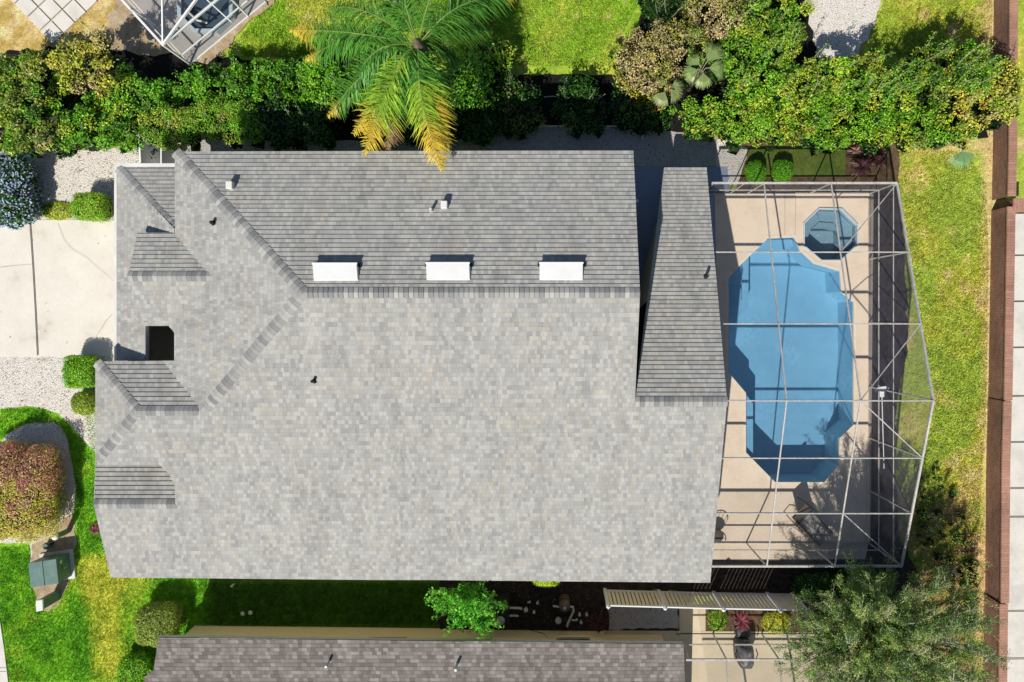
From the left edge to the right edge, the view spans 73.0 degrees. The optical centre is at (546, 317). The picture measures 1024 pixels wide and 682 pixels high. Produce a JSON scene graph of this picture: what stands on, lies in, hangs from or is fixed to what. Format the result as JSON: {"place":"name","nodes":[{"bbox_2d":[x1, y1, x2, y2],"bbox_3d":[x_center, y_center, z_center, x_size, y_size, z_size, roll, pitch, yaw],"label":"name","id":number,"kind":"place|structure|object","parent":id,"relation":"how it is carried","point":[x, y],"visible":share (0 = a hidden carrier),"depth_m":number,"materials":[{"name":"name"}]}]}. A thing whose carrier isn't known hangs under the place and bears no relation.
{"place":"outdoors","nodes":[
{"label":"outdoors","id":0,"kind":"place"},
{"bbox_2d":[0,621,8,681],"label":"sidewalk","id":1,"kind":"structure","parent":0,"point":[3,675],"depth_m":26.95,"materials":[{"name":"concrete"}]},
{"bbox_2d":[11,0,98,42],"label":"paver patio","id":2,"kind":"structure","parent":0,"point":[63,21],"depth_m":26.93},
{"bbox_2d":[0,220,113,356],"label":"driveway","id":3,"kind":"structure","parent":0,"point":[74,291],"depth_m":26.96,"materials":[{"name":"concrete"}]},
{"bbox_2d":[133,0,264,62],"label":"neighbour patio","id":4,"kind":"structure","parent":0,"point":[186,38],"depth_m":26.90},
{"bbox_2d":[121,0,267,64],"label":"neighbour pool cage","id":5,"kind":"object","parent":4,"relation":"on","point":[168,38],"visible":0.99,"depth_m":25.05,"materials":[{"name":"white paint"}]},
{"bbox_2d":[177,0,235,35],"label":"neighbour spa","id":6,"kind":"object","parent":4,"relation":"on","point":[208,20],"visible":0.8,"depth_m":26.64,"materials":[{"name":"liquid"}]},
{"bbox_2d":[163,127,717,166],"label":"gravel path","id":7,"kind":"structure","parent":0,"point":[671,149],"depth_m":26.95,"materials":[{"name":"gravel"}]},
{"bbox_2d":[137,133,160,162],"bbox_3d":[-15.018,-6.160,26.225,0.170,1.550,1.288,-3,90,0],"label":"white fence","id":8,"kind":"object","parent":7,"relation":"on","point":[144,154],"visible":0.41,"depth_m":26.04,"materials":[{"name":"plastic"}]},
{"bbox_2d":[251,99,347,150],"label":"shade shrub","id":9,"kind":"object","parent":7,"relation":"on","point":[288,132],"visible":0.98,"depth_m":25.17,"materials":[{"name":"green plant"}]},
{"bbox_2d":[0,0,1023,681],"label":"lawn","id":10,"kind":"structure","parent":0,"point":[18,30],"depth_m":27.00,"materials":[{"name":"plant"}]},
{"bbox_2d":[0,422,77,561],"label":"gravel bed","id":11,"kind":"object","parent":10,"relation":"on","point":[37,432],"visible":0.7,"depth_m":26.97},
{"bbox_2d":[0,439,72,543],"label":"red shrub","id":12,"kind":"object","parent":11,"relation":"on","point":[30,486],"visible":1,"depth_m":25.69,"materials":[{"name":"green plant"}]},
{"bbox_2d":[31,513,76,610],"bbox_3d":[-19.218,9.555,26.981,1.801,0.030,3.816,0,90,0],"label":"soil bed","id":13,"kind":"object","parent":10,"relation":"on","point":[66,541],"visible":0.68,"depth_m":26.97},
{"bbox_2d":[36,590,59,611],"bbox_3d":[-19.076,10.852,26.500,0.286,1.000,0.471,0,90,0],"label":"cable pedestal","id":14,"kind":"object","parent":13,"relation":"on","point":[44,602],"visible":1,"depth_m":26.32,"materials":[{"name":"green plastic"}]},
{"bbox_2d":[28,549,76,587],"bbox_3d":[-19.041,9.695,26.570,1.347,0.860,1.143,-9,90,0],"label":"utility cabinet","id":15,"kind":"object","parent":13,"relation":"on","point":[51,568],"visible":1,"depth_m":26.17,"materials":[{"name":"metal"}]},
{"bbox_2d":[0,356,113,450],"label":"gravel bed","id":16,"kind":"object","parent":10,"relation":"on","point":[31,378],"visible":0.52,"depth_m":26.97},
{"bbox_2d":[61,353,102,388],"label":"clipped shrub","id":17,"kind":"object","parent":16,"relation":"on","point":[78,371],"visible":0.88,"depth_m":26.10,"materials":[{"name":"green plant"}]},
{"bbox_2d":[70,390,94,415],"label":"clipped shrub","id":18,"kind":"object","parent":16,"relation":"on","point":[83,402],"visible":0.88,"depth_m":26.35,"materials":[{"name":"green plant"}]},
{"bbox_2d":[0,147,138,227],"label":"gravel bed","id":19,"kind":"object","parent":10,"relation":"on","point":[65,181],"visible":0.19,"depth_m":26.98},
{"bbox_2d":[0,152,45,230],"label":"flowering shrub","id":20,"kind":"object","parent":19,"relation":"on","point":[18,193],"visible":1,"depth_m":25.94,"materials":[{"name":"blue plant"}]},
{"bbox_2d":[40,201,72,220],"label":"ground cover","id":21,"kind":"object","parent":19,"relation":"on","point":[59,211],"visible":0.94,"depth_m":26.87,"materials":[{"name":"yellow plant"}]},
{"bbox_2d":[70,192,113,223],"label":"clipped shrub","id":22,"kind":"object","parent":19,"relation":"on","point":[91,206],"visible":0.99,"depth_m":26.12,"materials":[{"name":"green plant"}]},
{"bbox_2d":[93,0,176,55],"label":"soil bed","id":23,"kind":"object","parent":10,"relation":"on","point":[126,29],"visible":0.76,"depth_m":26.93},
{"bbox_2d":[116,651,154,681],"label":"shrub","id":24,"kind":"object","parent":10,"relation":"on","point":[136,667],"visible":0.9,"depth_m":26.22,"materials":[{"name":"green plant"}]},
{"bbox_2d":[132,599,184,647],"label":"clipped shrub","id":25,"kind":"object","parent":10,"relation":"on","point":[153,622],"visible":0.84,"depth_m":25.99,"materials":[{"name":"green plant"}]},
{"bbox_2d":[0,41,352,142],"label":"mulch bed","id":26,"kind":"object","parent":10,"relation":"on","point":[166,65],"visible":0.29,"depth_m":26.94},
{"bbox_2d":[0,48,79,159],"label":"hedge shrub","id":27,"kind":"object","parent":26,"relation":"on","point":[20,113],"visible":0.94,"depth_m":25.00,"materials":[{"name":"green plant"}]},
{"bbox_2d":[42,64,110,157],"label":"hedge shrub","id":28,"kind":"object","parent":26,"relation":"on","point":[73,139],"visible":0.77,"depth_m":25.34,"materials":[{"name":"green plant"}]},
{"bbox_2d":[35,17,133,103],"bbox_3d":[-16.507,-8.969,24.585,2.561,3.373,2.203,0,90,0],"label":"hedge shrub","id":29,"kind":"object","parent":26,"relation":"on","point":[103,63],"visible":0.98,"depth_m":24.41,"materials":[{"name":"yellow plant"}]},
{"bbox_2d":[74,73,161,158],"bbox_3d":[-16.039,-7.463,25.879,2.852,2.067,3.068,0,90,0],"label":"hedge shrub","id":30,"kind":"object","parent":26,"relation":"on","point":[123,130],"visible":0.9,"depth_m":25.32,"materials":[{"name":"green plant"}]},
{"bbox_2d":[114,62,193,117],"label":"hedge shrub","id":31,"kind":"object","parent":26,"relation":"on","point":[146,93],"visible":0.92,"depth_m":25.60,"materials":[{"name":"green plant"}]},
{"bbox_2d":[137,101,218,153],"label":"hedge shrub","id":32,"kind":"object","parent":26,"relation":"on","point":[186,128],"visible":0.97,"depth_m":25.05,"materials":[{"name":"green plant"}]},
{"bbox_2d":[172,54,275,107],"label":"hedge shrub","id":33,"kind":"object","parent":26,"relation":"on","point":[230,78],"visible":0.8,"depth_m":25.40,"materials":[{"name":"green plant"}]},
{"bbox_2d":[195,96,269,149],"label":"hedge shrub","id":34,"kind":"object","parent":26,"relation":"on","point":[241,119],"visible":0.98,"depth_m":25.07,"materials":[{"name":"green plant"}]},
{"bbox_2d":[252,58,318,113],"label":"hedge shrub","id":35,"kind":"object","parent":26,"relation":"on","point":[283,72],"visible":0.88,"depth_m":25.41,"materials":[{"name":"green plant"}]},
{"bbox_2d":[195,0,274,63],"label":"soil bed","id":36,"kind":"object","parent":10,"relation":"on","point":[219,48],"visible":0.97,"depth_m":26.94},
{"bbox_2d":[93,148,727,582],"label":"house","id":37,"kind":"structure","parent":10,"relation":"on","point":[371,366],"depth_m":22.16,"materials":[{"name":"grey"}]},
{"bbox_2d":[144,626,684,681],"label":"neighbour house","id":38,"kind":"structure","parent":10,"relation":"on","point":[271,654],"depth_m":24.83,"materials":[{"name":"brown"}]},
{"bbox_2d":[265,72,685,140],"bbox_3d":[-2.949,-8.222,26.961,16.788,0.030,2.722,0,90,0],"label":"mulch bed","id":39,"kind":"object","parent":10,"relation":"on","point":[549,84],"visible":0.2,"depth_m":26.95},
{"bbox_2d":[301,55,389,114],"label":"hedge shrub","id":40,"kind":"object","parent":39,"relation":"on","point":[318,77],"visible":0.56,"depth_m":25.15,"materials":[{"name":"green plant"}]},
{"bbox_2d":[289,0,516,170],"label":"palm tree","id":41,"kind":"object","parent":39,"relation":"on","point":[401,72],"visible":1,"depth_m":20.90,"materials":[{"name":"green plant"}]},
{"bbox_2d":[349,88,464,150],"bbox_3d":[-5.340,-7.434,25.813,4.588,2.822,2.462,0,90,0],"label":"shade shrub","id":42,"kind":"object","parent":39,"relation":"on","point":[410,139],"visible":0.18,"depth_m":25.97,"materials":[{"name":"green plant"}]},
{"bbox_2d":[442,45,498,121],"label":"shade shrub","id":43,"kind":"object","parent":39,"relation":"on","point":[471,76],"visible":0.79,"depth_m":25.05,"materials":[{"name":"green plant"}]},
{"bbox_2d":[453,64,546,150],"bbox_3d":[-1.839,-7.840,25.874,3.602,2.430,2.706,-10,90,0],"label":"shade shrub","id":44,"kind":"object","parent":39,"relation":"on","point":[510,105],"visible":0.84,"depth_m":25.93,"materials":[{"name":"green plant"}]},
{"bbox_2d":[550,74,607,139],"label":"shade shrub","id":45,"kind":"object","parent":39,"relation":"on","point":[569,110],"visible":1,"depth_m":25.96,"materials":[{"name":"green plant"}]},
{"bbox_2d":[608,45,664,114],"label":"hedge shrub","id":46,"kind":"object","parent":39,"relation":"on","point":[635,93],"visible":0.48,"depth_m":25.85,"materials":[{"name":"green plant"}]},
{"bbox_2d":[604,82,673,137],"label":"shade shrub","id":47,"kind":"object","parent":39,"relation":"on","point":[642,121],"visible":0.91,"depth_m":26.11,"materials":[{"name":"green plant"}]},
{"bbox_2d":[652,77,683,107],"bbox_3d":[4.401,-8.177,25.970,1.189,2.061,1.215,0,90,0],"label":"fan palm","id":48,"kind":"object","parent":39,"relation":"on","point":[661,98],"visible":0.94,"depth_m":24.95,"materials":[{"name":"green plant"}]},
{"bbox_2d":[0,0,990,679],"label":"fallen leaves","id":49,"kind":"object","parent":10,"relation":"on","point":[904,382],"visible":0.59,"depth_m":26.95,"materials":[{"name":"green plant"}]},
{"bbox_2d":[474,34,517,79],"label":"shade shrub","id":50,"kind":"object","parent":10,"relation":"on","point":[494,55],"visible":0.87,"depth_m":25.68,"materials":[{"name":"green plant"}]},
{"bbox_2d":[439,580,677,630],"bbox_3d":[0.485,11.172,26.921,9.375,0.030,2.524,0,90,0],"label":"mulch bed","id":51,"kind":"object","parent":10,"relation":"on","point":[591,592],"visible":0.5,"depth_m":26.91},
{"bbox_2d":[424,580,507,642],"bbox_3d":[-2.835,10.191,25.191,3.010,3.632,2.315,16,90,0],"label":"tree","id":52,"kind":"object","parent":51,"relation":"on","point":[473,604],"visible":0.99,"depth_m":24.31,"materials":[{"name":"green plant"}]},
{"bbox_2d":[490,592,509,624],"bbox_3d":[-1.789,11.181,26.550,0.950,0.900,1.150,0,90,0],"label":"pool heater","id":53,"kind":"object","parent":51,"relation":"on","point":[502,618],"visible":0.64,"depth_m":26.23,"materials":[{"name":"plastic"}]},
{"bbox_2d":[584,608,610,632],"bbox_3d":[2.012,11.650,26.647,0.945,0.706,1.076,-40,90,0],"label":"cordyline","id":54,"kind":"object","parent":51,"relation":"on","point":[598,623],"visible":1,"depth_m":26.37,"materials":[{"name":"red plant"}]},
{"bbox_2d":[607,604,678,629],"bbox_3d":[3.774,11.680,26.917,2.840,0.030,1.028,0,90,0],"label":"gravel bed","id":55,"kind":"object","parent":10,"relation":"on","point":[621,618],"visible":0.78,"depth_m":26.90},
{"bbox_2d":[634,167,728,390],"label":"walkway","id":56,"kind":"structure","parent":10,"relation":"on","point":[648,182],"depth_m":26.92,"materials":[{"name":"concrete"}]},
{"bbox_2d":[603,588,808,612],"bbox_3d":[5.912,10.695,26.125,7.458,1.750,0.194,1,90,0],"label":"slatted fence","id":57,"kind":"object","parent":10,"relation":"on","point":[780,603],"visible":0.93,"depth_m":26.04,"materials":[{"name":"white plastic"}]},
{"bbox_2d":[716,138,747,184],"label":"gravel bed","id":58,"kind":"object","parent":10,"relation":"on","point":[733,163],"visible":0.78,"depth_m":26.93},
{"bbox_2d":[706,603,807,631],"bbox_3d":[8.389,11.752,26.913,4.494,0.030,1.277,0,90,0],"label":"mulch bed","id":59,"kind":"object","parent":10,"relation":"on","point":[757,616],"visible":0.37,"depth_m":26.90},
{"bbox_2d":[707,609,727,631],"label":"shrub","id":60,"kind":"object","parent":59,"relation":"on","point":[717,621],"visible":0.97,"depth_m":26.62,"materials":[{"name":"green plant"}]},
{"bbox_2d":[727,610,753,632],"bbox_3d":[7.457,11.620,26.619,0.978,0.762,1.095,-41,90,0],"label":"cordyline","id":61,"kind":"object","parent":59,"relation":"on","point":[741,621],"visible":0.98,"depth_m":26.31,"materials":[{"name":"red plant"}]},
{"bbox_2d":[761,610,790,633],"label":"shrub","id":62,"kind":"object","parent":59,"relation":"on","point":[774,620],"visible":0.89,"depth_m":26.49,"materials":[{"name":"yellow plant"}]},
{"bbox_2d":[613,542,919,617],"bbox_3d":[6.237,10.729,26.925,16.692,0.030,4.003,0,90,0],"label":"mulch bed","id":63,"kind":"object","parent":10,"relation":"on","point":[753,580],"visible":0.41,"depth_m":26.91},
{"bbox_2d":[790,571,843,603],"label":"shrub","id":64,"kind":"object","parent":63,"relation":"on","point":[814,582],"visible":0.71,"depth_m":26.49,"materials":[{"name":"green plant"}]},
{"bbox_2d":[835,564,892,593],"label":"shrub","id":65,"kind":"object","parent":63,"relation":"on","point":[843,572],"visible":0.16,"depth_m":26.32,"materials":[{"name":"green plant"}]},
{"bbox_2d":[635,0,988,138],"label":"soil bed","id":66,"kind":"object","parent":10,"relation":"on","point":[809,48],"visible":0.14,"depth_m":26.88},
{"bbox_2d":[613,17,692,98],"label":"hedge shrub","id":67,"kind":"object","parent":66,"relation":"on","point":[641,63],"visible":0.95,"depth_m":24.91,"materials":[{"name":"beige plant"}]},
{"bbox_2d":[635,0,687,41],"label":"hedge shrub","id":68,"kind":"object","parent":66,"relation":"on","point":[653,9],"visible":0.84,"depth_m":25.31,"materials":[{"name":"green plant"}]},
{"bbox_2d":[680,21,721,88],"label":"hedge shrub","id":69,"kind":"object","parent":66,"relation":"on","point":[702,58],"visible":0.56,"depth_m":25.32,"materials":[{"name":"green plant"}]},
{"bbox_2d":[682,40,726,91],"bbox_3d":[5.733,-8.944,25.720,1.880,2.561,1.450,-44,90,0],"label":"fan palm","id":70,"kind":"object","parent":66,"relation":"on","point":[703,80],"visible":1,"depth_m":24.45,"materials":[{"name":"green plant"}]},
{"bbox_2d":[667,94,754,154],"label":"hedge shrub","id":71,"kind":"object","parent":66,"relation":"on","point":[724,124],"visible":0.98,"depth_m":25.55,"materials":[{"name":"green plant"}]},
{"bbox_2d":[676,0,745,51],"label":"hedge shrub","id":72,"kind":"object","parent":66,"relation":"on","point":[717,8],"visible":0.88,"depth_m":24.87,"materials":[{"name":"beige plant"}]},
{"bbox_2d":[709,40,785,113],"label":"hedge shrub","id":73,"kind":"object","parent":66,"relation":"on","point":[745,81],"visible":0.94,"depth_m":25.02,"materials":[{"name":"green plant"}]},
{"bbox_2d":[712,0,816,65],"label":"hedge shrub","id":74,"kind":"object","parent":66,"relation":"on","point":[745,35],"visible":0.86,"depth_m":24.84,"materials":[{"name":"green plant"}]},
{"bbox_2d":[742,99,821,152],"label":"hedge shrub","id":75,"kind":"object","parent":66,"relation":"on","point":[762,126],"visible":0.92,"depth_m":25.59,"materials":[{"name":"green plant"}]},
{"bbox_2d":[759,40,862,114],"bbox_3d":[9.517,-8.584,25.213,3.354,3.100,2.628,0,90,0],"label":"hedge shrub","id":76,"kind":"object","parent":66,"relation":"on","point":[793,95],"visible":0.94,"depth_m":24.98,"materials":[{"name":"green plant"}]},
{"bbox_2d":[682,130,951,149],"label":"ground cover","id":77,"kind":"object","parent":66,"relation":"on","point":[756,142],"visible":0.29,"depth_m":26.79,"materials":[{"name":"green plant"}]},
{"bbox_2d":[796,92,891,156],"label":"hedge shrub","id":78,"kind":"object","parent":66,"relation":"on","point":[845,133],"visible":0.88,"depth_m":25.53,"materials":[{"name":"green plant"}]},
{"bbox_2d":[827,46,939,111],"bbox_3d":[11.962,-8.643,24.898,3.272,3.387,2.115,0,90,0],"label":"hedge shrub","id":79,"kind":"object","parent":66,"relation":"on","point":[876,80],"visible":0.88,"depth_m":24.57,"materials":[{"name":"green plant"}]},
{"bbox_2d":[860,91,962,154],"bbox_3d":[13.503,-7.278,25.901,3.526,1.973,2.327,0,90,0],"label":"hedge shrub","id":80,"kind":"object","parent":66,"relation":"on","point":[884,115],"visible":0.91,"depth_m":25.53,"materials":[{"name":"green plant"}]},
{"bbox_2d":[899,31,1007,108],"bbox_3d":[14.839,-8.915,24.862,3.560,3.397,2.394,0,90,0],"label":"hedge shrub","id":81,"kind":"object","parent":66,"relation":"on","point":[955,72],"visible":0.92,"depth_m":24.58,"materials":[{"name":"green plant"}]},
{"bbox_2d":[943,58,1023,149],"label":"hedge shrub","id":82,"kind":"object","parent":66,"relation":"on","point":[1004,103],"visible":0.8,"depth_m":25.11,"materials":[{"name":"yellow plant"}]},
{"bbox_2d":[727,137,899,192],"bbox_3d":[10.152,-5.941,26.941,7.242,0.030,2.386,0,90,0],"label":"planting bed","id":83,"kind":"object","parent":10,"relation":"on","point":[889,172],"visible":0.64,"depth_m":26.93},
{"bbox_2d":[744,159,765,185],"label":"shrub","id":84,"kind":"object","parent":83,"relation":"on","point":[755,169],"visible":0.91,"depth_m":26.32,"materials":[{"name":"green plant"}]},
{"bbox_2d":[771,159,793,181],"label":"shrub","id":85,"kind":"object","parent":83,"relation":"on","point":[782,170],"visible":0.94,"depth_m":26.31,"materials":[{"name":"green plant"}]},
{"bbox_2d":[743,144,845,177],"bbox_3d":[9.692,-6.090,26.937,4.032,0.030,1.353,0,90,0],"label":"turf patch","id":86,"kind":"object","parent":83,"relation":"on","point":[801,159],"visible":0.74,"depth_m":26.92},
{"bbox_2d":[847,153,874,179],"bbox_3d":[12.027,-5.787,26.618,1.008,0.764,1.104,37,90,0],"label":"cordyline","id":87,"kind":"object","parent":83,"relation":"on","point":[862,165],"visible":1,"depth_m":26.31,"materials":[{"name":"purple plant"}]},
{"bbox_2d":[805,0,880,60],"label":"gravel bed","id":88,"kind":"object","parent":10,"relation":"on","point":[843,27],"visible":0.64,"depth_m":26.89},
{"bbox_2d":[869,190,908,543],"bbox_3d":[13.326,2.296,26.929,1.567,0.030,14.558,0,90,0],"label":"mulch bed","id":89,"kind":"object","parent":10,"relation":"on","point":[901,306],"visible":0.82,"depth_m":26.91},
{"bbox_2d":[768,546,1011,681],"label":"tree","id":90,"kind":"object","parent":10,"relation":"on","point":[878,637],"visible":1,"depth_m":23.04,"materials":[{"name":"green plant"}]},
{"bbox_2d":[920,465,958,513],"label":"scrub","id":91,"kind":"object","parent":10,"relation":"on","point":[952,493],"visible":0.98,"depth_m":26.72,"materials":[{"name":"green plant"}]},
{"bbox_2d":[933,141,974,169],"bbox_3d":[15.332,-5.928,26.171,0.972,1.661,1.085,25,90,0],"label":"fan palm","id":92,"kind":"object","parent":10,"relation":"on","point":[960,157],"visible":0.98,"depth_m":25.35,"materials":[{"name":"green plant"}]},
{"bbox_2d":[916,509,994,578],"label":"scrub","id":93,"kind":"object","parent":10,"relation":"on","point":[940,556],"visible":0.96,"depth_m":26.67,"materials":[{"name":"green plant"}]},
{"bbox_2d":[945,562,1002,641],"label":"scrub","id":94,"kind":"object","parent":10,"relation":"on","point":[972,585],"visible":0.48,"depth_m":26.72,"materials":[{"name":"green plant"}]},
{"bbox_2d":[983,594,1007,681],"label":"brick wall","id":95,"kind":"structure","parent":10,"relation":"on","point":[1001,630],"depth_m":26.18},
{"bbox_2d":[985,398,1011,602],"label":"brick wall","id":96,"kind":"structure","parent":10,"relation":"on","point":[998,459],"depth_m":26.27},
{"bbox_2d":[988,207,1015,399],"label":"brick wall","id":97,"kind":"structure","parent":10,"relation":"on","point":[1001,319],"depth_m":26.27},
{"bbox_2d":[992,0,1017,199],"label":"brick wall","id":98,"kind":"structure","parent":10,"relation":"on","point":[1005,40],"depth_m":26.26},
{"bbox_2d":[997,198,1023,212],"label":"brick pier","id":99,"kind":"structure","parent":10,"relation":"on","point":[1017,204],"depth_m":25.97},
{"bbox_2d":[679,608,705,630],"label":"stepping slab","id":100,"kind":"structure","parent":0,"point":[692,619],"depth_m":26.89,"materials":[{"name":"concrete"}]},
{"bbox_2d":[603,630,887,681],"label":"neighbour patio","id":101,"kind":"structure","parent":0,"point":[715,671],"depth_m":26.89,"materials":[{"name":"concrete"}]},
{"bbox_2d":[733,626,757,668],"bbox_3d":[7.579,12.669,26.430,0.880,0.980,1.326,0,90,0],"label":"covered grill","id":102,"kind":"object","parent":101,"relation":"on","point":[743,651],"visible":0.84,"depth_m":26.16,"materials":[{"name":"fabric"}]},
{"bbox_2d":[676,633,836,681],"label":"neighbour pool cage","id":103,"kind":"object","parent":101,"relation":"on","point":[733,659],"visible":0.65,"depth_m":24.87,"materials":[{"name":"metal"}]},
{"bbox_2d":[712,194,869,558],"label":"pool deck","id":104,"kind":"structure","parent":0,"point":[746,485],"depth_m":26.90,"materials":[{"name":"paint"}]},
{"bbox_2d":[726,235,855,484],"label":"swimming pool","id":105,"kind":"structure","parent":104,"relation":"in","point":[818,362],"depth_m":28.35,"materials":[{"name":"liquid"}]},
{"bbox_2d":[783,497,832,545],"bbox_3d":[10.122,7.892,26.432,0.910,0.945,1.800,-45,90,0],"label":"sun lounger","id":106,"kind":"object","parent":104,"relation":"on","point":[816,529],"visible":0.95,"depth_m":26.55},
{"bbox_2d":[708,182,934,567],"bbox_3d":[8.841,1.993,24.614,7.449,4.571,13.646,0,90,0],"label":"pool cage","id":107,"kind":"object","parent":104,"relation":"on","point":[932,399],"visible":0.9,"depth_m":24.12,"materials":[{"name":"metal"}]},
{"bbox_2d":[803,208,857,260],"bbox_3d":[11.059,-3.218,27.300,2.132,0.900,2.073,0,90,0],"label":"spa","id":108,"kind":"object","parent":104,"relation":"in","point":[819,230],"visible":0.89,"depth_m":27.24,"materials":[{"name":"liquid"}]},
{"bbox_2d":[795,193,873,541],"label":"deck curb","id":109,"kind":"structure","parent":104,"relation":"on","point":[870,335],"depth_m":26.83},
{"bbox_2d":[1006,214,1023,681],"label":"sidewalk","id":110,"kind":"structure","parent":0,"point":[1015,672],"depth_m":26.88,"materials":[{"name":"concrete"}]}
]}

